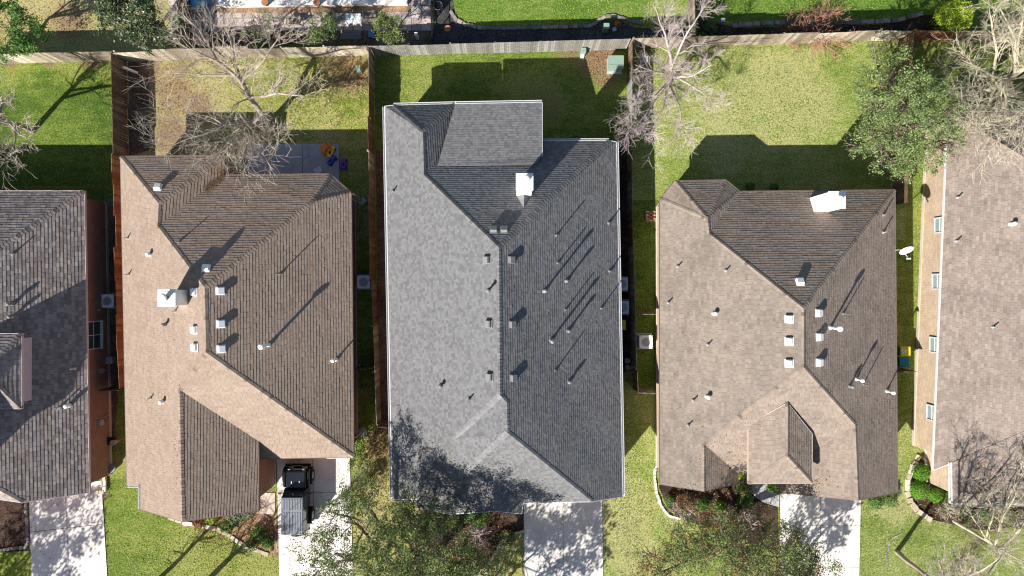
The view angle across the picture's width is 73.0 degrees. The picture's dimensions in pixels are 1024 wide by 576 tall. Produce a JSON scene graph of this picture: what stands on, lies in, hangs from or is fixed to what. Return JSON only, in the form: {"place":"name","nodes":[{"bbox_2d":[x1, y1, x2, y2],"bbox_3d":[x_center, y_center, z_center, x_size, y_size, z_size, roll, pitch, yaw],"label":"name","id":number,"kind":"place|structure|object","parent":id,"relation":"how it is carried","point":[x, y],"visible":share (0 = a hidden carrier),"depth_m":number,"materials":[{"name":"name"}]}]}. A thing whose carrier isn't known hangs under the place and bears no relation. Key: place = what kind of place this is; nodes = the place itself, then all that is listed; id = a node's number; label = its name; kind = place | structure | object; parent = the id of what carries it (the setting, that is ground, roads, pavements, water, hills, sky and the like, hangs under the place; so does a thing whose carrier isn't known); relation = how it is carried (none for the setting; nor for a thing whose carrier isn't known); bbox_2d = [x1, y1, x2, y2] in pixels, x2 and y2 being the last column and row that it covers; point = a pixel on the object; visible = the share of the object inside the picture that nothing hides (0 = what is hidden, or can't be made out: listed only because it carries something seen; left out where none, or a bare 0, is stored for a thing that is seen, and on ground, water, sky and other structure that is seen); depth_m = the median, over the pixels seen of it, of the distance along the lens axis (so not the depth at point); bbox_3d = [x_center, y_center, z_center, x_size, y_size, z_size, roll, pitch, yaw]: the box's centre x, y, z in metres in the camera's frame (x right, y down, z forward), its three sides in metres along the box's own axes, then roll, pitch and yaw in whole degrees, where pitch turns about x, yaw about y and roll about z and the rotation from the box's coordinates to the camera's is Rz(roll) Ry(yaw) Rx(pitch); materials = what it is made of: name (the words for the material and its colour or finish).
{"place":"outdoors","nodes":[
{"label":"outdoors","id":0,"kind":"place"},
{"bbox_2d":[0,62,123,206],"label":"lawn","id":1,"kind":"structure","parent":0,"point":[71,135],"depth_m":45.00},
{"bbox_2d":[0,76,40,193],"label":"bare tree","id":2,"kind":"object","parent":1,"relation":"on","point":[14,125],"visible":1,"depth_m":40.70,"materials":[{"name":"grey plant"}]},
{"bbox_2d":[0,51,126,63],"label":"wooden fence","id":3,"kind":"object","parent":1,"relation":"on","point":[53,57],"visible":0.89,"depth_m":44.05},
{"bbox_2d":[29,480,106,575],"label":"driveway","id":4,"kind":"structure","parent":0,"point":[55,547],"depth_m":44.95,"materials":[{"name":"concrete"}]},
{"bbox_2d":[0,0,174,51],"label":"lawn","id":5,"kind":"structure","parent":0,"point":[97,41],"depth_m":45.00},
{"bbox_2d":[0,0,55,68],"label":"green tree","id":6,"kind":"object","parent":5,"relation":"on","point":[19,40],"visible":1,"depth_m":41.35,"materials":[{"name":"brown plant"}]},
{"bbox_2d":[91,0,182,55],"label":"evergreen tree","id":7,"kind":"object","parent":5,"relation":"on","point":[114,14],"visible":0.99,"depth_m":40.77,"materials":[{"name":"green plant"}]},
{"bbox_2d":[104,443,278,575],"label":"lawn","id":8,"kind":"structure","parent":0,"point":[125,517],"depth_m":44.99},
{"bbox_2d":[168,518,268,556],"bbox_3d":[-18.982,15.930,44.946,6.897,0.108,0.664,21,90,0],"label":"stone edging","id":9,"kind":"object","parent":8,"relation":"on","point":[236,540],"visible":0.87,"depth_m":44.91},
{"bbox_2d":[125,55,370,239],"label":"lawn","id":10,"kind":"structure","parent":0,"point":[354,177],"depth_m":45.00,"materials":[{"name":"plant"}]},
{"bbox_2d":[121,0,334,201],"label":"bare tree","id":11,"kind":"object","parent":10,"relation":"on","point":[266,118],"visible":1,"depth_m":39.31,"materials":[{"name":"grey plant"}]},
{"bbox_2d":[113,45,367,61],"bbox_3d":[-17.022,-14.998,44.049,15.819,1.902,0.282,-2,90,0],"label":"wooden fence","id":12,"kind":"object","parent":10,"relation":"on","point":[326,51],"visible":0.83,"depth_m":43.97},
{"bbox_2d":[245,144,338,180],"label":"patio","id":13,"kind":"structure","parent":0,"point":[312,156],"depth_m":44.95,"materials":[{"name":"concrete"}]},
{"bbox_2d":[167,0,430,30],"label":"terrace","id":14,"kind":"structure","parent":0,"point":[418,17],"depth_m":44.95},
{"bbox_2d":[177,0,192,48],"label":"wooden fence","id":15,"kind":"object","parent":14,"relation":"on","point":[188,33],"visible":0.61,"depth_m":44.07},
{"bbox_2d":[215,0,407,7],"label":"raised deck","id":16,"kind":"structure","parent":14,"relation":"on","point":[299,3],"depth_m":44.60,"materials":[{"name":"concrete"}]},
{"bbox_2d":[215,6,409,12],"bbox_3d":[-12.973,-18.094,44.925,12.683,0.001,0.423,0,90,0],"label":"raised deck band","id":17,"kind":"object","parent":14,"relation":"on","point":[337,9],"visible":1,"depth_m":44.92,"materials":[{"name":"beige wood"}]},
{"bbox_2d":[345,13,362,26],"bbox_3d":[-10.179,-17.253,44.600,1.000,0.690,0.620,0,90,0],"label":"garden table","id":18,"kind":"object","parent":14,"relation":"on","point":[353,17],"visible":0.99,"depth_m":44.26,"materials":[{"name":"white paint"}]},
{"bbox_2d":[277,458,352,575],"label":"driveway","id":19,"kind":"structure","parent":0,"point":[328,471],"depth_m":44.95,"materials":[{"name":"concrete"}]},
{"bbox_2d":[278,463,314,536],"bbox_3d":[-13.730,13.488,44.067,2.080,1.866,4.395,0,90,0],"label":"off road car","id":20,"kind":"object","parent":19,"relation":"on","point":[297,513],"visible":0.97,"depth_m":43.65,"materials":[{"name":"black paint"}]},
{"bbox_2d":[353,430,524,575],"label":"lawn","id":21,"kind":"structure","parent":0,"point":[518,568],"depth_m":45.00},
{"bbox_2d":[347,450,373,476],"bbox_3d":[-9.613,11.179,44.027,1.879,1.977,1.903,0,90,0],"label":"shrub","id":22,"kind":"object","parent":21,"relation":"on","point":[360,463],"visible":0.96,"depth_m":43.59,"materials":[{"name":"green plant"}]},
{"bbox_2d":[355,431,367,455],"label":"shrub","id":23,"kind":"object","parent":21,"relation":"on","point":[362,447],"visible":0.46,"depth_m":43.81,"materials":[{"name":"green plant"}]},
{"bbox_2d":[284,472,525,575],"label":"oak tree","id":24,"kind":"object","parent":21,"relation":"on","point":[407,565],"visible":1,"depth_m":38.02,"materials":[{"name":"green plant"}]},
{"bbox_2d":[0,0,905,575],"bbox_3d":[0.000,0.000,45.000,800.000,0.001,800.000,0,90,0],"label":"ground","id":25,"kind":"structure","parent":0,"point":[14,562],"depth_m":45.00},
{"bbox_2d":[0,500,29,551],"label":"planting bed","id":26,"kind":"object","parent":25,"relation":"on","point":[12,525],"visible":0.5,"depth_m":44.99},
{"bbox_2d":[0,502,29,551],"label":"stone edging","id":27,"kind":"object","parent":26,"relation":"on","point":[26,544],"visible":0.95,"depth_m":44.89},
{"bbox_2d":[0,189,113,502],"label":"house","id":28,"kind":"structure","parent":25,"relation":"on","point":[55,412],"depth_m":41.19,"materials":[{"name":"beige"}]},
{"bbox_2d":[88,320,102,349],"bbox_3d":[-26.120,2.950,43.279,0.160,1.612,1.860,0,90,0],"label":"window","id":29,"kind":"structure","parent":28,"relation":"in","point":[95,327],"depth_m":43.46,"materials":[{"name":"black glass"}]},
{"bbox_2d":[100,197,117,499],"bbox_3d":[-26.054,3.955,44.991,1.020,0.001,19.690,1,90,0],"label":"soil strip","id":30,"kind":"object","parent":25,"relation":"on","point":[112,289],"visible":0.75,"depth_m":44.99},
{"bbox_2d":[101,293,121,308],"bbox_3d":[-25.869,0.830,44.593,1.050,0.815,1.050,0,90,0],"label":"condenser","id":31,"kind":"object","parent":30,"relation":"on","point":[109,300],"visible":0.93,"depth_m":44.20,"materials":[{"name":"white paint"}]},
{"bbox_2d":[111,154,123,388],"bbox_3d":[-24.753,-1.051,44.043,0.232,1.913,14.704,-2,90,0],"label":"wooden fence","id":32,"kind":"object","parent":25,"relation":"on","point":[115,173],"visible":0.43,"depth_m":43.46,"materials":[{"name":"brown wood"}]},
{"bbox_2d":[126,60,149,155],"bbox_3d":[-24.345,-11.851,44.992,1.495,0.001,6.507,-1,90,0],"label":"soil strip","id":33,"kind":"object","parent":25,"relation":"on","point":[134,146],"visible":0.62,"depth_m":44.99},
{"bbox_2d":[109,53,127,155],"bbox_3d":[-25.007,-11.561,44.051,0.186,1.898,6.274,-1,90,0],"label":"wooden fence","id":34,"kind":"object","parent":33,"relation":"on","point":[119,84],"visible":0.97,"depth_m":43.98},
{"bbox_2d":[182,510,277,552],"bbox_3d":[-18.322,15.331,44.989,6.210,0.001,3.739,0,90,0],"label":"planting bed","id":35,"kind":"object","parent":25,"relation":"on","point":[260,519],"visible":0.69,"depth_m":44.99,"materials":[{"name":"brown soil"}]},
{"bbox_2d":[219,518,235,535],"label":"shrub","id":36,"kind":"object","parent":35,"relation":"on","point":[227,524],"visible":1,"depth_m":44.62,"materials":[{"name":"green plant"}]},
{"bbox_2d":[250,523,267,541],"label":"shrub","id":37,"kind":"object","parent":35,"relation":"on","point":[260,530],"visible":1,"depth_m":44.56,"materials":[{"name":"green plant"}]},
{"bbox_2d":[119,154,363,521],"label":"house","id":38,"kind":"structure","parent":25,"relation":"on","point":[240,331],"depth_m":40.38,"materials":[{"name":"beige"}]},
{"bbox_2d":[259,493,274,513],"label":"walkway","id":39,"kind":"structure","parent":25,"relation":"on","point":[267,501],"depth_m":44.95,"materials":[{"name":"concrete"}]},
{"bbox_2d":[178,31,432,45],"bbox_3d":[-13.428,-16.225,44.988,16.582,0.001,0.975,0,90,0],"label":"gravel strip","id":40,"kind":"object","parent":25,"relation":"on","point":[409,37],"visible":0.5,"depth_m":44.99,"materials":[{"name":"gravel"}]},
{"bbox_2d":[240,8,287,47],"bbox_3d":[-15.419,-16.095,43.184,2.405,3.651,2.854,26,90,0],"label":"tree","id":41,"kind":"object","parent":40,"relation":"on","point":[261,23],"visible":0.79,"depth_m":42.39,"materials":[{"name":"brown plant"}]},
{"bbox_2d":[304,8,339,44],"bbox_3d":[-11.661,-16.007,43.285,2.265,3.436,2.392,0,90,0],"label":"tree","id":42,"kind":"object","parent":40,"relation":"on","point":[331,26],"visible":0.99,"depth_m":42.19,"materials":[{"name":"green plant"}]},
{"bbox_2d":[340,30,361,40],"bbox_3d":[-10.344,-16.225,44.544,1.250,0.872,0.638,0,90,0],"label":"garden bench","id":43,"kind":"object","parent":40,"relation":"on","point":[350,36],"visible":1,"depth_m":44.56,"materials":[{"name":"grey metal"}]},
{"bbox_2d":[371,9,408,46],"bbox_3d":[-7.510,-16.009,43.243,2.287,3.531,2.232,0,90,0],"label":"tree","id":44,"kind":"object","parent":40,"relation":"on","point":[385,21],"visible":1,"depth_m":42.23,"materials":[{"name":"green plant"}]},
{"bbox_2d":[357,274,370,289],"bbox_3d":[-9.485,-0.383,44.593,1.050,0.815,1.050,0,90,0],"label":"condenser","id":45,"kind":"object","parent":25,"relation":"on","point":[363,282],"visible":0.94,"depth_m":44.20,"materials":[{"name":"metal"}]},
{"bbox_2d":[366,48,380,424],"bbox_3d":[-8.855,-3.234,44.060,0.316,1.880,23.558,-1,90,0],"label":"wooden fence","id":46,"kind":"object","parent":25,"relation":"on","point":[371,228],"visible":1,"depth_m":43.95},
{"bbox_2d":[376,150,388,434],"bbox_3d":[-8.226,0.293,44.991,1.106,0.001,18.542,0,90,0],"label":"soil strip","id":47,"kind":"object","parent":25,"relation":"on","point":[381,285],"visible":0.5,"depth_m":44.99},
{"bbox_2d":[403,505,523,572],"bbox_3d":[-3.268,16.550,44.990,8.031,0.001,4.877,0,90,0],"label":"planting bed","id":48,"kind":"object","parent":25,"relation":"on","point":[515,521],"visible":0.39,"depth_m":44.99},
{"bbox_2d":[465,521,490,547],"bbox_3d":[-2.203,16.040,44.657,1.892,1.217,2.021,0,90,0],"label":"bare shrub","id":49,"kind":"object","parent":48,"relation":"on","point":[480,539],"visible":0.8,"depth_m":44.73,"materials":[{"name":"grey plant"}]},
{"bbox_2d":[466,512,490,527],"bbox_3d":[-2.219,14.621,44.570,1.778,0.883,1.956,0,90,0],"label":"shrub","id":50,"kind":"object","parent":48,"relation":"on","point":[480,515],"visible":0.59,"depth_m":44.47,"materials":[{"name":"green plant"}]},
{"bbox_2d":[497,530,515,547],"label":"shrub","id":51,"kind":"object","parent":48,"relation":"on","point":[508,532],"visible":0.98,"depth_m":44.61,"materials":[{"name":"green plant"}]},
{"bbox_2d":[3,0,980,575],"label":"fallen leaves","id":52,"kind":"object","parent":25,"relation":"on","point":[345,78],"visible":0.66,"depth_m":44.96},
{"bbox_2d":[7,0,977,575],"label":"grass tufts","id":53,"kind":"object","parent":25,"relation":"on","point":[639,154],"visible":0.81,"depth_m":44.96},
{"bbox_2d":[382,100,624,514],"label":"house","id":54,"kind":"structure","parent":25,"relation":"on","point":[503,306],"depth_m":40.34,"materials":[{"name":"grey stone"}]},
{"bbox_2d":[449,10,641,29],"bbox_3d":[2.181,-17.385,44.934,12.533,0.132,1.267,0,90,0],"label":"stone edging","id":55,"kind":"object","parent":25,"relation":"on","point":[622,18],"visible":1,"depth_m":44.89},
{"bbox_2d":[434,0,695,44],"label":"planting bed","id":56,"kind":"object","parent":25,"relation":"on","point":[465,35],"visible":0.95,"depth_m":44.99,"materials":[{"name":"soil"}]},
{"bbox_2d":[619,150,630,368],"bbox_3d":[7.332,-1.788,44.986,0.748,0.001,14.371,0,90,0],"label":"soil strip","id":57,"kind":"object","parent":25,"relation":"on","point":[625,255],"visible":0.5,"depth_m":44.99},
{"bbox_2d":[627,41,636,369],"bbox_3d":[7.602,-5.170,44.061,0.265,1.878,20.553,-1,90,0],"label":"wooden fence","id":58,"kind":"object","parent":57,"relation":"on","point":[631,245],"visible":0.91,"depth_m":43.94,"materials":[{"name":"brown wood"}]},
{"bbox_2d":[632,368,656,393],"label":"wooden fence","id":59,"kind":"object","parent":25,"relation":"on","point":[635,381],"visible":0.99,"depth_m":43.85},
{"bbox_2d":[659,478,778,551],"bbox_3d":[13.835,13.908,44.989,8.985,0.001,4.098,20,90,0],"label":"planting bed","id":60,"kind":"object","parent":25,"relation":"on","point":[664,489],"visible":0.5,"depth_m":44.99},
{"bbox_2d":[664,489,694,526],"bbox_3d":[10.819,14.346,44.779,2.198,2.375,2.637,0,90,0],"label":"bare shrub","id":61,"kind":"object","parent":60,"relation":"on","point":[679,510],"visible":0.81,"depth_m":44.58,"materials":[{"name":"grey plant"}]},
{"bbox_2d":[676,494,694,511],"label":"shrub","id":62,"kind":"object","parent":60,"relation":"on","point":[680,500],"visible":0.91,"depth_m":44.46,"materials":[{"name":"brown plant"}]},
{"bbox_2d":[695,497,709,511],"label":"shrub","id":63,"kind":"object","parent":60,"relation":"on","point":[700,508],"visible":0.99,"depth_m":44.62,"materials":[{"name":"green plant"}]},
{"bbox_2d":[733,476,754,497],"bbox_3d":[14.784,12.669,44.100,1.402,1.809,1.405,-34,90,0],"label":"shrub","id":64,"kind":"object","parent":60,"relation":"on","point":[746,492],"visible":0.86,"depth_m":43.81,"materials":[{"name":"green plant"}]},
{"bbox_2d":[737,493,754,508],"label":"shrub","id":65,"kind":"object","parent":60,"relation":"on","point":[745,499],"visible":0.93,"depth_m":44.33,"materials":[{"name":"green plant"}]},
{"bbox_2d":[750,484,778,506],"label":"walkway","id":66,"kind":"structure","parent":25,"relation":"on","point":[761,489],"depth_m":44.97,"materials":[{"name":"concrete"}]},
{"bbox_2d":[656,179,897,500],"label":"house","id":67,"kind":"structure","parent":25,"relation":"on","point":[776,337],"depth_m":40.35,"materials":[{"name":"beige"}]},
{"bbox_2d":[698,15,939,35],"bbox_3d":[19.964,-16.977,44.990,15.749,0.001,1.439,0,90,0],"label":"planting bed","id":68,"kind":"object","parent":25,"relation":"on","point":[923,24],"visible":0.57,"depth_m":44.99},
{"bbox_2d":[702,18,717,33],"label":"shrub","id":69,"kind":"object","parent":68,"relation":"on","point":[708,25],"visible":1,"depth_m":44.55,"materials":[{"name":"green plant"}]},
{"bbox_2d":[777,8,809,56],"bbox_3d":[18.295,-16.549,44.943,2.475,1.931,3.266,0,90,0],"label":"dry vine","id":70,"kind":"object","parent":68,"relation":"on","point":[789,30],"visible":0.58,"depth_m":44.66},
{"bbox_2d":[776,0,866,64],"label":"dry vine","id":71,"kind":"object","parent":68,"relation":"on","point":[818,28],"visible":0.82,"depth_m":44.30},
{"bbox_2d":[732,11,923,27],"bbox_3d":[20.500,-17.271,44.924,12.407,0.152,0.619,-3,90,0],"label":"stone edging","id":72,"kind":"object","parent":25,"relation":"on","point":[843,22],"visible":0.93,"depth_m":44.87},
{"bbox_2d":[897,357,909,366],"bbox_3d":[24.924,4.705,44.490,0.765,1.019,0.644,0,90,0],"label":"wheeled bin","id":73,"kind":"object","parent":25,"relation":"on","point":[903,361],"visible":0.63,"depth_m":43.99,"materials":[{"name":"teal plastic"}]},
{"bbox_2d":[897,346,910,356],"bbox_3d":[24.988,4.038,44.483,0.765,1.034,0.644,0,90,0],"label":"wheeled bin","id":74,"kind":"object","parent":25,"relation":"on","point":[902,351],"visible":0.75,"depth_m":44.00,"materials":[{"name":"yellow plastic"}]},
{"bbox_2d":[907,459,1023,529],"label":"planting bed","id":75,"kind":"object","parent":25,"relation":"on","point":[926,509],"visible":0.33,"depth_m":44.99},
{"bbox_2d":[909,480,929,499],"bbox_3d":[26.160,12.991,44.471,1.357,1.072,1.320,0,90,0],"label":"clipped bush","id":76,"kind":"object","parent":75,"relation":"on","point":[918,493],"visible":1,"depth_m":44.23,"materials":[{"name":"green plant"}]},
{"bbox_2d":[911,462,930,481],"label":"clipped bush","id":77,"kind":"object","parent":75,"relation":"on","point":[920,473],"visible":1,"depth_m":44.26,"materials":[{"name":"green plant"}]},
{"bbox_2d":[927,488,946,503],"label":"clipped bush","id":78,"kind":"object","parent":75,"relation":"on","point":[934,497],"visible":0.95,"depth_m":44.28,"materials":[{"name":"green plant"}]},
{"bbox_2d":[935,500,959,528],"bbox_3d":[28.100,14.402,44.785,1.971,1.356,1.932,-33,90,0],"label":"bare shrub","id":79,"kind":"object","parent":75,"relation":"on","point":[943,512],"visible":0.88,"depth_m":44.69,"materials":[{"name":"beige plant"}]},
{"bbox_2d":[959,508,978,527],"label":"shrub","id":80,"kind":"object","parent":75,"relation":"on","point":[965,516],"visible":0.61,"depth_m":44.54,"materials":[{"name":"green plant"}]},
{"bbox_2d":[947,445,1023,575],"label":"bare tree","id":81,"kind":"object","parent":75,"relation":"on","point":[1000,524],"visible":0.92,"depth_m":40.31,"materials":[{"name":"beige plant"}]},
{"bbox_2d":[912,111,1023,505],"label":"house","id":82,"kind":"structure","parent":25,"relation":"on","point":[968,411],"depth_m":41.19,"materials":[{"name":"beige"}]},
{"bbox_2d":[373,48,627,164],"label":"lawn","id":83,"kind":"structure","parent":0,"point":[582,117],"depth_m":45.00,"materials":[{"name":"plant"}]},
{"bbox_2d":[367,39,630,55],"bbox_3d":[-0.839,-15.343,44.057,16.506,1.887,0.161,-1,90,0],"label":"wooden fence","id":84,"kind":"object","parent":83,"relation":"on","point":[568,45],"visible":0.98,"depth_m":44.00,"materials":[{"name":"brown wood"}]},
{"bbox_2d":[607,55,623,73],"bbox_3d":[6.659,-14.401,44.595,0.986,0.810,0.998,0,90,0],"label":"transformer box","id":85,"kind":"object","parent":83,"relation":"on","point":[615,64],"visible":1,"depth_m":44.21,"materials":[{"name":"metal"}]},
{"bbox_2d":[524,501,602,575],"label":"driveway","id":86,"kind":"structure","parent":0,"point":[577,526],"depth_m":44.95,"materials":[{"name":"concrete"}]},
{"bbox_2d":[453,0,695,20],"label":"lawn","id":87,"kind":"structure","parent":0,"point":[488,7],"depth_m":45.00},
{"bbox_2d":[687,0,696,36],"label":"wooden fence","id":88,"kind":"object","parent":87,"relation":"on","point":[690,6],"visible":0.8,"depth_m":43.93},
{"bbox_2d":[630,200,658,388],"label":"lawn","id":89,"kind":"structure","parent":0,"point":[644,237],"depth_m":44.99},
{"bbox_2d":[636,333,652,348],"bbox_3d":[8.559,3.449,44.593,1.050,0.815,1.050,0,90,0],"label":"condenser","id":90,"kind":"object","parent":89,"relation":"on","point":[644,340],"visible":0.99,"depth_m":44.20,"materials":[{"name":"white paint"}]},
{"bbox_2d":[602,382,779,575],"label":"lawn","id":91,"kind":"structure","parent":0,"point":[648,416],"depth_m":44.99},
{"bbox_2d":[653,465,677,519],"bbox_3d":[9.778,12.948,44.935,1.117,0.130,4.689,-16,90,0],"label":"stone edging","id":92,"kind":"object","parent":91,"relation":"on","point":[659,500],"visible":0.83,"depth_m":44.89,"materials":[{"name":"white stone"}]},
{"bbox_2d":[626,496,844,575],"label":"young oak tree","id":93,"kind":"object","parent":91,"relation":"on","point":[744,555],"visible":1,"depth_m":39.65,"materials":[{"name":"green plant"}]},
{"bbox_2d":[632,39,906,239],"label":"lawn","id":94,"kind":"structure","parent":0,"point":[649,182],"depth_m":45.00,"materials":[{"name":"plant"}]},
{"bbox_2d":[605,0,734,171],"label":"bare tree","id":95,"kind":"object","parent":94,"relation":"on","point":[670,76],"visible":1,"depth_m":40.20,"materials":[{"name":"grey plant"}]},
{"bbox_2d":[628,28,911,48],"bbox_3d":[16.277,-15.900,44.046,17.442,1.909,0.262,-2,90,0],"label":"wooden fence","id":96,"kind":"object","parent":94,"relation":"on","point":[774,39],"visible":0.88,"depth_m":43.95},
{"bbox_2d":[892,32,915,204],"bbox_3d":[24.924,-10.670,44.045,0.206,1.911,10.683,2,90,0],"label":"wooden fence","id":97,"kind":"object","parent":94,"relation":"on","point":[901,186],"visible":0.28,"depth_m":43.84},
{"bbox_2d":[840,35,970,185],"bbox_3d":[22.947,-10.394,40.854,7.374,8.316,8.821,0,90,0],"label":"live oak tree","id":98,"kind":"object","parent":94,"relation":"on","point":[892,118],"visible":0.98,"depth_m":39.42,"materials":[{"name":"green plant"}]},
{"bbox_2d":[698,0,939,21],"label":"lawn","id":99,"kind":"structure","parent":0,"point":[904,6],"depth_m":45.00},
{"bbox_2d":[780,493,860,575],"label":"driveway","id":100,"kind":"structure","parent":0,"point":[841,539],"depth_m":44.95,"materials":[{"name":"concrete"}]},
{"bbox_2d":[859,415,1023,575],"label":"lawn","id":101,"kind":"structure","parent":0,"point":[906,447],"depth_m":44.99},
{"bbox_2d":[867,496,884,509],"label":"shrub","id":102,"kind":"object","parent":101,"relation":"on","point":[875,505],"visible":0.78,"depth_m":44.33,"materials":[{"name":"green plant"}]},
{"bbox_2d":[881,493,898,507],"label":"shrub","id":103,"kind":"object","parent":101,"relation":"on","point":[889,500],"visible":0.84,"depth_m":44.35,"materials":[{"name":"green plant"}]},
{"bbox_2d":[905,454,932,521],"bbox_3d":[26.216,13.089,44.923,1.443,0.153,4.499,-10,90,0],"label":"stone edging","id":104,"kind":"object","parent":101,"relation":"on","point":[912,504],"visible":0.96,"depth_m":44.88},
{"bbox_2d":[894,526,1023,575],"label":"slim tree","id":105,"kind":"object","parent":101,"relation":"on","point":[913,565],"visible":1,"depth_m":36.89,"materials":[{"name":"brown plant"}]},
{"bbox_2d":[940,541,991,575],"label":"bare shrub","id":106,"kind":"object","parent":101,"relation":"on","point":[973,558],"visible":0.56,"depth_m":44.50,"materials":[{"name":"beige plant"}]},
{"bbox_2d":[902,41,1023,414],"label":"lawn","id":107,"kind":"structure","parent":0,"point":[927,50],"depth_m":45.00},
{"bbox_2d":[900,29,1023,42],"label":"wooden fence","id":108,"kind":"object","parent":107,"relation":"on","point":[927,36],"visible":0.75,"depth_m":44.01,"materials":[{"name":"brown wood"}]},
{"bbox_2d":[920,0,1023,184],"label":"bare tree","id":109,"kind":"object","parent":107,"relation":"on","point":[977,93],"visible":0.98,"depth_m":39.53,"materials":[{"name":"beige plant"}]},
{"bbox_2d":[940,0,1023,32],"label":"lawn","id":110,"kind":"structure","parent":0,"point":[977,18],"depth_m":45.00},
{"bbox_2d":[929,0,974,35],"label":"round bush","id":111,"kind":"object","parent":110,"relation":"on","point":[968,14],"visible":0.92,"depth_m":42.93,"materials":[{"name":"green plant"}]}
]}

